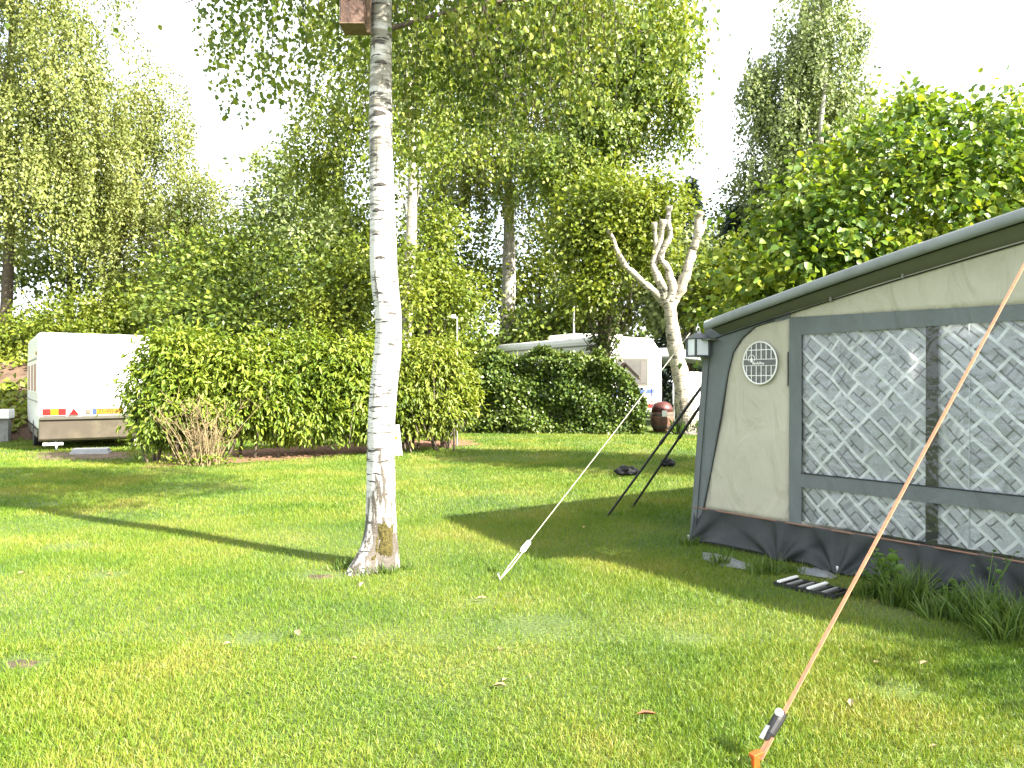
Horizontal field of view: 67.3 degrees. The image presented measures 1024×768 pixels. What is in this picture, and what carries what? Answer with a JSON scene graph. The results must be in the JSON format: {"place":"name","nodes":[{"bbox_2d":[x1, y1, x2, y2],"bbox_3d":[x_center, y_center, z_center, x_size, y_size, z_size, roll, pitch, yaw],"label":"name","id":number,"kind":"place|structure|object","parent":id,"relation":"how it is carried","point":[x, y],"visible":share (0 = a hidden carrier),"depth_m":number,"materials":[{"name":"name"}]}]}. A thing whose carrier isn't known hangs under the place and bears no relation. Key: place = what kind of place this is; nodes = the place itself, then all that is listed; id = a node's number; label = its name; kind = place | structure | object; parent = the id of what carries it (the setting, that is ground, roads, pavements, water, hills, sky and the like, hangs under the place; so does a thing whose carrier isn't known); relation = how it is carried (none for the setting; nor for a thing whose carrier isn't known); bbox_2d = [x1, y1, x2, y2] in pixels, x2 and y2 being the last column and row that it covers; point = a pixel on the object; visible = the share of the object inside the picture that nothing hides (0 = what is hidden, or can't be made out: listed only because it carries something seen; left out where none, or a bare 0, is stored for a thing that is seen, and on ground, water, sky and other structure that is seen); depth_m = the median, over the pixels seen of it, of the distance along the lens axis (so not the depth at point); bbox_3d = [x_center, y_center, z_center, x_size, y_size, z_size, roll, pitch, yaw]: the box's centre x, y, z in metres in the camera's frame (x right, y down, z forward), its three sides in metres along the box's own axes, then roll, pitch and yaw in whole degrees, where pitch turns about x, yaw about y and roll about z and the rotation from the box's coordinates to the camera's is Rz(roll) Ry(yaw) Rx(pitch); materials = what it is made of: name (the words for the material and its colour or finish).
{"place":"outdoors","nodes":[
{"label":"outdoors","id":0,"kind":"place"},
{"bbox_2d":[21,452,136,460],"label":"path","id":1,"kind":"structure","parent":0,"point":[90,456],"depth_m":15.33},
{"bbox_2d":[70,447,111,454],"bbox_3d":[-8.651,1.389,15.805,0.720,0.140,0.320,0,0,-17],"label":"step slab","id":2,"kind":"object","parent":1,"relation":"on","point":[100,450],"depth_m":15.70,"materials":[{"name":"grey concrete"}]},
{"bbox_2d":[0,358,236,440],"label":"earth bank","id":3,"kind":"structure","parent":0,"point":[20,371],"depth_m":21.57,"materials":[{"name":"brown soil"}]},
{"bbox_2d":[0,352,27,440],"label":"ground ivy","id":4,"kind":"object","parent":3,"relation":"on","point":[5,404],"visible":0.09,"depth_m":20.90,"materials":[{"name":"plant"}]},
{"bbox_2d":[0,300,64,368],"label":"bush","id":5,"kind":"object","parent":3,"relation":"on","point":[6,353],"visible":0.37,"depth_m":23.25,"materials":[{"name":"green plant"}]},
{"bbox_2d":[1,280,145,358],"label":"bush","id":6,"kind":"object","parent":3,"relation":"on","point":[60,326],"visible":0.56,"depth_m":23.62,"materials":[{"name":"green plant"}]},
{"bbox_2d":[0,459,694,517],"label":"lawn grass","id":7,"kind":"structure","parent":0,"point":[298,476],"depth_m":10.81,"materials":[{"name":"green plant"}]},
{"bbox_2d":[440,432,451,447],"bbox_3d":[-1.510,1.262,17.603,0.282,0.385,0.275,0,0,0],"label":"bollard","id":8,"kind":"object","parent":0,"point":[442,444],"visible":0.21,"depth_m":17.50,"materials":[{"name":"brown wood"}]},
{"bbox_2d":[0,392,1023,767],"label":"ground","id":9,"kind":"structure","parent":0,"point":[536,626],"depth_m":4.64,"materials":[{"name":"green plant"}]},
{"bbox_2d":[0,409,14,441],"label":"wall","id":10,"kind":"structure","parent":9,"relation":"on","point":[6,415],"depth_m":19.16,"materials":[{"name":"concrete"}]},
{"bbox_2d":[5,659,40,667],"bbox_3d":[-2.615,1.486,4.094,0.235,0.018,0.157,0,0,0],"label":"soil patch","id":11,"kind":"object","parent":9,"relation":"on","point":[13,663],"visible":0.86,"depth_m":4.08,"materials":[{"name":"beige soil"}]},
{"bbox_2d":[0,0,152,339],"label":"weeping birch","id":12,"kind":"object","parent":9,"relation":"on","point":[42,159],"visible":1,"depth_m":22.87,"materials":[{"name":"green plant"}]},
{"bbox_2d":[0,204,157,327],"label":"dark tree","id":13,"kind":"object","parent":9,"relation":"on","point":[46,266],"visible":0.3,"depth_m":28.26,"materials":[{"name":"green plant"}]},
{"bbox_2d":[27,332,148,449],"bbox_3d":[-10.563,0.166,18.985,2.218,2.570,5.086,0,0,-34],"label":"caravan","id":14,"kind":"object","parent":9,"relation":"on","point":[69,378],"visible":0.66,"depth_m":16.82,"materials":[{"name":"white plastic"}]},
{"bbox_2d":[28,364,30,391],"bbox_3d":[-12.129,-0.150,19.328,0.018,0.700,0.950,0,0,-34],"label":"window","id":15,"kind":"structure","parent":14,"relation":"in","point":[29,365],"depth_m":19.10,"materials":[{"name":"beige plastic"}]},
{"bbox_2d":[31,363,33,392],"bbox_3d":[-11.310,-0.147,18.131,0.018,0.700,0.950,0,0,-34],"label":"window","id":16,"kind":"structure","parent":14,"relation":"in","point":[32,364],"depth_m":17.88,"materials":[{"name":"beige glass"}]},
{"bbox_2d":[34,361,36,393],"bbox_3d":[-10.575,-0.144,17.059,0.018,0.700,0.950,0,0,-34],"label":"window","id":17,"kind":"structure","parent":14,"relation":"in","point":[35,363],"depth_m":16.81,"materials":[{"name":"beige glass"}]},
{"bbox_2d":[54,258,174,334],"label":"bush","id":18,"kind":"object","parent":9,"relation":"on","point":[122,310],"visible":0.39,"depth_m":24.34,"materials":[{"name":"green plant"}]},
{"bbox_2d":[55,33,242,324],"bbox_3d":[-12.052,-4.954,25.938,5.864,12.920,4.437,0,0,-23],"label":"weeping birch","id":19,"kind":"object","parent":9,"relation":"on","point":[153,216],"visible":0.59,"depth_m":25.43,"materials":[{"name":"green plant"}]},
{"bbox_2d":[95,218,282,344],"bbox_3d":[-12.028,-2.515,29.824,7.501,7.879,6.135,0,0,37],"label":"background tree","id":20,"kind":"object","parent":9,"relation":"on","point":[232,219],"visible":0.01,"depth_m":29.31,"materials":[{"name":"green plant"}]},
{"bbox_2d":[111,205,373,363],"bbox_3d":[-7.031,-1.886,21.033,7.396,6.666,6.557,0,0,-19],"label":"dark green tree","id":21,"kind":"object","parent":9,"relation":"on","point":[203,289],"visible":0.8,"depth_m":20.38,"materials":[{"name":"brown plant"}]},
{"bbox_2d":[95,314,426,462],"bbox_3d":[-4.647,0.059,15.068,6.159,2.887,2.336,0,0,-23],"label":"hedge","id":22,"kind":"object","parent":9,"relation":"on","point":[293,406],"visible":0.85,"depth_m":14.57,"materials":[{"name":"green plant"}]},
{"bbox_2d":[195,132,364,363],"bbox_3d":[-9.220,-4.407,30.701,6.881,11.660,5.876,0,0,0],"label":"background tree","id":23,"kind":"object","parent":9,"relation":"on","point":[264,205],"visible":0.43,"depth_m":30.14,"materials":[{"name":"green plant"}]},
{"bbox_2d":[143,439,482,467],"bbox_3d":[-3.953,1.416,16.848,8.458,0.060,2.783,0,0,-40],"label":"mulch bed","id":24,"kind":"object","parent":9,"relation":"on","point":[269,453],"visible":0.47,"depth_m":15.89,"materials":[{"name":"brown soil"}]},
{"bbox_2d":[138,390,268,466],"bbox_3d":[-5.538,0.783,13.859,2.232,1.515,1.746,0,0,-14],"label":"dead shrub","id":25,"kind":"object","parent":24,"relation":"on","point":[200,458],"visible":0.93,"depth_m":13.65,"materials":[{"name":"yellow dry bare twigs"}]},
{"bbox_2d":[368,182,508,440],"bbox_3d":[-1.821,-1.763,18.450,3.558,6.430,4.064,0,0,0],"label":"bush","id":26,"kind":"object","parent":24,"relation":"on","point":[439,289],"visible":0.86,"depth_m":18.54,"materials":[{"name":"green plant"}]},
{"bbox_2d":[308,574,331,578],"bbox_3d":[-1.475,1.482,5.926,0.219,0.018,0.160,0,0,-23],"label":"soil patch","id":27,"kind":"object","parent":9,"relation":"on","point":[318,577],"visible":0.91,"depth_m":5.90,"materials":[{"name":"brown soil"}]},
{"bbox_2d":[279,146,363,381],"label":"conifer tree","id":28,"kind":"object","parent":9,"relation":"on","point":[330,246],"visible":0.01,"depth_m":35.65,"materials":[{"name":"green plant"}]},
{"bbox_2d":[269,217,398,438],"bbox_3d":[-4.554,-1.487,19.883,3.173,5.874,2.866,0,0,0],"label":"bush","id":29,"kind":"object","parent":9,"relation":"on","point":[364,269],"visible":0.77,"depth_m":19.59,"materials":[{"name":"green plant"}]},
{"bbox_2d":[324,558,351,571],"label":"grass tuft","id":30,"kind":"object","parent":9,"relation":"on","point":[340,566],"visible":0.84,"depth_m":6.13,"materials":[{"name":"green plant"}]},
{"bbox_2d":[337,554,354,564],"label":"grass tuft","id":31,"kind":"object","parent":9,"relation":"on","point":[347,560],"visible":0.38,"depth_m":6.31,"materials":[{"name":"green plant"}]},
{"bbox_2d":[0,430,696,461],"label":"lawn grass","id":32,"kind":"structure","parent":9,"relation":"on","point":[559,449],"depth_m":17.18,"materials":[{"name":"green plant"}]},
{"bbox_2d":[294,154,406,340],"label":"background tree","id":33,"kind":"object","parent":9,"relation":"on","point":[356,215],"visible":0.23,"depth_m":32.30,"materials":[{"name":"green plant"}]},
{"bbox_2d":[18,290,699,395],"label":"wood","id":34,"kind":"object","parent":9,"relation":"on","point":[642,335],"visible":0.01,"depth_m":50.77,"materials":[{"name":"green plant"}]},
{"bbox_2d":[345,563,372,575],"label":"grass tuft","id":35,"kind":"object","parent":9,"relation":"on","point":[362,568],"visible":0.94,"depth_m":5.96,"materials":[{"name":"plant"}]},
{"bbox_2d":[4,0,732,575],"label":"birch tree","id":36,"kind":"object","parent":9,"relation":"on","point":[472,26],"visible":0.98,"depth_m":6.90,"materials":[{"name":"green plant"}]},
{"bbox_2d":[339,0,370,34],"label":"bird box","id":37,"kind":"object","parent":36,"relation":"attached to","point":[355,17],"visible":1,"depth_m":5.95,"materials":[{"name":"brown wood"}]},
{"bbox_2d":[245,0,522,443],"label":"birch tree","id":38,"kind":"object","parent":9,"relation":"on","point":[319,174],"visible":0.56,"depth_m":20.36,"materials":[{"name":"green plant"}]},
{"bbox_2d":[372,561,401,574],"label":"grass tuft","id":39,"kind":"object","parent":9,"relation":"on","point":[383,570],"visible":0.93,"depth_m":6.01,"materials":[{"name":"green plant"}]},
{"bbox_2d":[394,424,401,455],"bbox_3d":[-2.317,1.140,15.598,0.188,0.638,0.070,0,0,0],"label":"marker post","id":40,"kind":"object","parent":9,"relation":"on","point":[398,448],"visible":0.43,"depth_m":15.57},
{"bbox_2d":[394,559,414,570],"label":"grass tuft","id":41,"kind":"object","parent":9,"relation":"on","point":[402,566],"visible":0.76,"depth_m":6.14,"materials":[{"name":"green plant"}]},
{"bbox_2d":[338,281,513,367],"bbox_3d":[-3.639,-1.511,29.850,7.433,5.870,7.541,0,0,0],"label":"bush","id":42,"kind":"object","parent":9,"relation":"on","point":[480,343],"visible":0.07,"depth_m":29.05,"materials":[{"name":"green plant"}]},
{"bbox_2d":[366,323,498,452],"bbox_3d":[-1.943,0.084,16.553,3.446,2.831,2.200,0,0,-33],"label":"shrub","id":43,"kind":"object","parent":9,"relation":"on","point":[440,402],"visible":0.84,"depth_m":16.21,"materials":[{"name":"green plant"}]},
{"bbox_2d":[451,314,457,445],"bbox_3d":[-1.340,-0.082,17.900,0.160,3.070,0.080,0,0,0],"label":"lamp post","id":44,"kind":"object","parent":9,"relation":"on","point":[453,316],"visible":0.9,"depth_m":17.88,"materials":[{"name":"metal"}]},
{"bbox_2d":[395,177,551,364],"bbox_3d":[-2.571,-4.545,36.030,8.693,11.902,7.138,0,0,0],"label":"background tree","id":45,"kind":"object","parent":9,"relation":"on","point":[471,258],"visible":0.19,"depth_m":35.32,"materials":[{"name":"green plant"}]},
{"bbox_2d":[493,682,506,685],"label":"fallen leaf","id":46,"kind":"object","parent":9,"relation":"on","point":[500,684],"visible":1,"depth_m":3.74,"materials":[{"name":"yellow plant"}]},
{"bbox_2d":[0,636,1023,767],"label":"lawn grass","id":47,"kind":"structure","parent":9,"relation":"on","point":[7,685],"depth_m":3.54,"materials":[{"name":"green plant"}]},
{"bbox_2d":[637,710,654,713],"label":"fallen leaf","id":48,"kind":"object","parent":47,"relation":"on","point":[645,712],"visible":1,"depth_m":3.40,"materials":[{"name":"orange plant"}]},
{"bbox_2d":[463,196,578,330],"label":"background tree","id":49,"kind":"object","parent":9,"relation":"on","point":[540,283],"visible":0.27,"depth_m":36.12,"materials":[{"name":"green plant"}]},
{"bbox_2d":[393,0,679,343],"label":"birch tree","id":50,"kind":"object","parent":9,"relation":"on","point":[463,188],"visible":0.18,"depth_m":31.64,"materials":[{"name":"green plant"}]},
{"bbox_2d":[463,343,652,434],"bbox_3d":[1.273,0.156,22.528,5.610,2.847,1.674,0,0,0],"label":"hedge","id":51,"kind":"object","parent":9,"relation":"on","point":[559,391],"visible":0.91,"depth_m":22.15,"materials":[{"name":"green plant"}]},
{"bbox_2d":[470,273,652,350],"bbox_3d":[2.110,-1.599,32.675,8.103,6.036,8.136,0,0,-28],"label":"bush","id":52,"kind":"object","parent":9,"relation":"on","point":[536,329],"visible":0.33,"depth_m":31.76,"materials":[{"name":"green plant"}]},
{"bbox_2d":[497,306,661,412],"bbox_3d":[2.178,-0.648,27.947,2.570,3.950,7.050,0,0,-29],"label":"caravan","id":53,"kind":"object","parent":9,"relation":"on","point":[641,358],"visible":0.36,"depth_m":25.30,"materials":[{"name":"metal"}]},
{"bbox_2d":[616,358,647,385],"bbox_3d":[3.895,-0.395,24.900,1.300,0.900,0.042,0,0,-29],"label":"window","id":54,"kind":"structure","parent":53,"relation":"in","point":[639,366],"depth_m":25.03,"materials":[{"name":"beige glass"}]},
{"bbox_2d":[547,97,651,327],"bbox_3d":[3.480,-6.553,33.886,5.393,16.053,5.343,0,0,-24],"label":"birch tree","id":55,"kind":"object","parent":9,"relation":"on","point":[582,215],"depth_m":33.68,"materials":[{"name":"green plant"}]},
{"bbox_2d":[482,0,720,415],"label":"birch tree","id":56,"kind":"object","parent":9,"relation":"on","point":[572,155],"visible":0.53,"depth_m":26.05,"materials":[{"name":"green plant"}]},
{"bbox_2d":[537,236,684,417],"bbox_3d":[4.519,-3.032,30.901,6.685,8.909,5.800,0,0,39],"label":"background tree","id":57,"kind":"object","parent":9,"relation":"on","point":[624,314],"visible":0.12,"depth_m":30.49,"materials":[{"name":"green plant"}]},
{"bbox_2d":[526,134,707,430],"bbox_3d":[3.303,-2.907,23.105,5.405,8.793,4.292,0,0,-29],"label":"maple tree","id":58,"kind":"object","parent":9,"relation":"on","point":[628,216],"visible":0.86,"depth_m":22.54,"materials":[{"name":"green plant"}]},
{"bbox_2d":[614,464,638,475],"bbox_3d":[1.836,1.387,12.272,0.385,0.213,0.322,0,0,-38],"label":"rock","id":59,"kind":"object","parent":9,"relation":"on","point":[624,470],"visible":0.8,"depth_m":12.18,"materials":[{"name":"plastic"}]},
{"bbox_2d":[620,363,640,416],"bbox_3d":[3.364,0.400,23.101,0.920,2.080,0.560,0,0,0],"label":"bird table","id":60,"kind":"object","parent":9,"relation":"on","point":[623,365],"visible":0.29,"depth_m":23.04,"materials":[{"name":"brown wood"}]},
{"bbox_2d":[607,386,700,515],"bbox_3d":[1.630,0.513,8.031,1.564,1.949,0.042,0,0,42],"label":"storm pole","id":61,"kind":"object","parent":9,"relation":"on","point":[662,440],"visible":0.81,"depth_m":8.08,"materials":[{"name":"black metal"}]},
{"bbox_2d":[606,206,707,434],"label":"pollarded birch","id":62,"kind":"object","parent":9,"relation":"on","point":[667,297],"visible":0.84,"depth_m":21.87,"materials":[{"name":"white birch bark"},{"name":"cut wood"}]},
{"bbox_2d":[650,401,673,432],"bbox_3d":[4.467,0.980,22.903,0.691,0.920,0.691,0,0,45],"label":"barrel planter","id":63,"kind":"object","parent":9,"relation":"on","point":[661,414],"visible":0.95,"depth_m":22.64,"materials":[{"name":"brown wood"}]},
{"bbox_2d":[631,406,698,507],"bbox_3d":[1.897,0.477,8.395,0.042,2.021,1.808,0,0,-32],"label":"storm pole","id":64,"kind":"object","parent":9,"relation":"on","point":[680,435],"visible":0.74,"depth_m":8.61,"materials":[{"name":"black metal"}]},
{"bbox_2d":[661,458,675,466],"bbox_3d":[2.755,1.387,13.582,0.329,0.198,0.245,0,0,-34],"label":"black bag","id":65,"kind":"object","parent":9,"relation":"on","point":[668,462],"visible":0.73,"depth_m":13.49,"materials":[{"name":"plastic"}]},
{"bbox_2d":[658,348,701,420],"bbox_3d":[5.887,0.029,28.424,3.955,2.795,4.806,0,0,-29],"label":"caravan","id":66,"kind":"object","parent":9,"relation":"on","point":[695,381],"visible":0.06,"depth_m":26.34,"materials":[{"name":"metal"}]},
{"bbox_2d":[648,174,713,412],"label":"conifer tree","id":67,"kind":"object","parent":9,"relation":"on","point":[666,373],"visible":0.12,"depth_m":32.60,"materials":[{"name":"green plant"}]},
{"bbox_2d":[672,535,705,546],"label":"grass tuft","id":68,"kind":"object","parent":9,"relation":"on","point":[689,541],"visible":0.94,"depth_m":7.05,"materials":[{"name":"green plant"}]},
{"bbox_2d":[624,217,762,371],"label":"background tree","id":69,"kind":"object","parent":9,"relation":"on","point":[656,312],"visible":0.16,"depth_m":28.54,"materials":[{"name":"green plant"}]},
{"bbox_2d":[706,547,733,566],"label":"grass tuft","id":70,"kind":"object","parent":9,"relation":"on","point":[717,560],"visible":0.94,"depth_m":6.26,"materials":[{"name":"green plant"}]},
{"bbox_2d":[696,201,748,369],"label":"conifer tree","id":71,"kind":"object","parent":9,"relation":"on","point":[727,222],"visible":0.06,"depth_m":36.77,"materials":[{"name":"green plant"}]},
{"bbox_2d":[702,552,748,568],"bbox_3d":[1.742,1.461,6.423,0.262,0.028,0.658,0,0,-25],"label":"plastic sheet","id":72,"kind":"object","parent":9,"relation":"on","point":[736,562],"visible":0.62,"depth_m":6.28,"materials":[{"name":"grey plastic"}]},
{"bbox_2d":[651,223,800,349],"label":"background tree","id":73,"kind":"object","parent":9,"relation":"on","point":[706,290],"visible":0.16,"depth_m":26.48,"materials":[{"name":"green plant"}]},
{"bbox_2d":[687,161,768,249],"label":"background tree","id":74,"kind":"object","parent":9,"relation":"on","point":[725,207],"visible":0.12,"depth_m":38.76,"materials":[{"name":"green plant"}]},
{"bbox_2d":[749,749,763,767],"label":"tent peg","id":75,"kind":"object","parent":9,"relation":"on","point":[755,755],"visible":1,"depth_m":2.95,"materials":[{"name":"orange plastic"}]},
{"bbox_2d":[740,551,787,575],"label":"grass tuft","id":76,"kind":"object","parent":9,"relation":"on","point":[766,565],"visible":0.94,"depth_m":6.00,"materials":[{"name":"green plant"}]},
{"bbox_2d":[722,192,818,278],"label":"background tree","id":77,"kind":"object","parent":9,"relation":"on","point":[773,231],"visible":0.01,"depth_m":31.44,"materials":[{"name":"green plant"}]},
{"bbox_2d":[775,558,805,574],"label":"grass tuft","id":78,"kind":"object","parent":9,"relation":"on","point":[794,572],"visible":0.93,"depth_m":6.00,"materials":[{"name":"green plant"}]},
{"bbox_2d":[729,0,892,242],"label":"birch tree","id":79,"kind":"object","parent":9,"relation":"on","point":[808,80],"visible":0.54,"depth_m":35.11,"materials":[{"name":"green plant"}]},
{"bbox_2d":[773,575,851,599],"bbox_3d":[2.163,1.462,5.550,0.250,0.048,0.480,0,0,-39],"label":"slatted mat","id":80,"kind":"object","parent":9,"relation":"on","point":[795,582],"visible":0.95,"depth_m":5.51,"materials":[{"name":"black plastic"}]},
{"bbox_2d":[798,567,835,578],"bbox_3d":[2.369,1.462,6.003,0.264,0.028,0.341,0,0,0],"label":"plastic sheet","id":81,"kind":"object","parent":9,"relation":"on","point":[817,572],"visible":0.93,"depth_m":5.95,"materials":[{"name":"grey plastic"}]},
{"bbox_2d":[678,65,1023,368],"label":"hazel tree","id":82,"kind":"object","parent":9,"relation":"on","point":[838,213],"visible":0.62,"depth_m":11.43,"materials":[{"name":"green plant"}]},
{"bbox_2d":[689,208,1023,609],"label":"awning tent","id":83,"kind":"object","parent":9,"relation":"on","point":[824,401],"visible":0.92,"depth_m":5.81,"materials":[{"name":"beige fabric"}]},
{"bbox_2d":[685,324,710,356],"bbox_3d":[1.712,-0.404,7.079,0.172,0.310,0.172,0,0,-20],"label":"lantern","id":84,"kind":"object","parent":83,"relation":"hanging from","point":[696,346],"visible":0.94,"depth_m":7.03,"materials":[{"name":"metal"}]},
{"bbox_2d":[759,263,1023,760],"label":"guy strap","id":85,"kind":"object","parent":83,"relation":"attached to","point":[769,732],"visible":0.99,"depth_m":3.37,"materials":[{"name":"orange fabric"}]},
{"bbox_2d":[789,304,1023,523],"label":"window frame","id":86,"kind":"structure","parent":83,"relation":"in","point":[798,326],"depth_m":6.10,"materials":[{"name":"grey fabric"}]},
{"bbox_2d":[846,568,887,599],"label":"grass tuft","id":87,"kind":"object","parent":9,"relation":"on","point":[862,585],"visible":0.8,"depth_m":5.33,"materials":[{"name":"green plant"}]},
{"bbox_2d":[862,548,905,599],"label":"weed","id":88,"kind":"object","parent":9,"relation":"on","point":[892,558],"visible":0.81,"depth_m":5.27,"materials":[{"name":"green plant"}]},
{"bbox_2d":[871,563,923,607],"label":"grass tuft","id":89,"kind":"object","parent":9,"relation":"on","point":[889,599],"visible":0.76,"depth_m":5.15,"materials":[{"name":"green plant"}]},
{"bbox_2d":[856,75,972,226],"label":"tree","id":90,"kind":"object","parent":9,"relation":"on","point":[960,86],"visible":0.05,"depth_m":29.75,"materials":[{"name":"green plant"}]},
{"bbox_2d":[879,556,954,610],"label":"grass tuft","id":91,"kind":"object","parent":9,"relation":"on","point":[918,590],"visible":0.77,"depth_m":5.07,"materials":[{"name":"green plant"}]},
{"bbox_2d":[906,585,970,620],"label":"grass tuft","id":92,"kind":"object","parent":9,"relation":"on","point":[937,611],"visible":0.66,"depth_m":4.88,"materials":[{"name":"green plant"}]},
{"bbox_2d":[877,128,1019,256],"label":"background tree","id":93,"kind":"object","parent":9,"relation":"on","point":[919,223],"depth_m":27.61,"materials":[{"name":"green plant"}]},
{"bbox_2d":[936,578,966,604],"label":"weed","id":94,"kind":"object","parent":9,"relation":"on","point":[952,581],"visible":0.36,"depth_m":5.08,"materials":[{"name":"green plant"}]},
{"bbox_2d":[925,579,1011,624],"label":"grass tuft","id":95,"kind":"object","parent":9,"relation":"on","point":[948,611],"visible":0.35,"depth_m":4.81,"materials":[{"name":"green plant"}]},
{"bbox_2d":[935,574,1023,628],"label":"grass tuft","id":96,"kind":"object","parent":9,"relation":"on","point":[967,614],"visible":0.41,"depth_m":4.70,"materials":[{"name":"green plant"}]},
{"bbox_2d":[952,77,1023,201],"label":"dark tree","id":97,"kind":"object","parent":9,"relation":"on","point":[988,108],"visible":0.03,"depth_m":26.62,"materials":[{"name":"green plant"}]},
{"bbox_2d":[960,589,1023,644],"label":"grass tuft","id":98,"kind":"object","parent":9,"relation":"on","point":[1014,632],"visible":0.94,"depth_m":4.45,"materials":[{"name":"green plant"}]},
{"bbox_2d":[969,549,1019,603],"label":"weed","id":99,"kind":"object","parent":9,"relation":"on","point":[998,571],"visible":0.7,"depth_m":4.94,"materials":[{"name":"green plant"}]},
{"bbox_2d":[979,585,1023,637],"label":"grass tuft","id":100,"kind":"object","parent":9,"relation":"on","point":[1008,610],"visible":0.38,"depth_m":4.49,"materials":[{"name":"green plant"}]},
{"bbox_2d":[0,0,1023,381],"label":"sky","id":101,"kind":"structure","parent":0,"point":[949,40],"materials":[{"name":"white"}]},
{"bbox_3d":[-0.091,1.488,5.797,0.048,0.136,0.024,0,0,0],"label":"tent peg","id":102,"kind":"object","parent":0,"visible":0},
{"bbox_2d":[500,333,689,579],"bbox_3d":[0.767,0.503,6.442,2.152,1.946,0.048,0,0,-37],"label":"guy rope","id":103,"kind":"object","parent":102,"relation":"attached to","point":[525,546],"visible":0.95,"depth_m":6.10,"materials":[{"name":"white fabric"}]}
]}

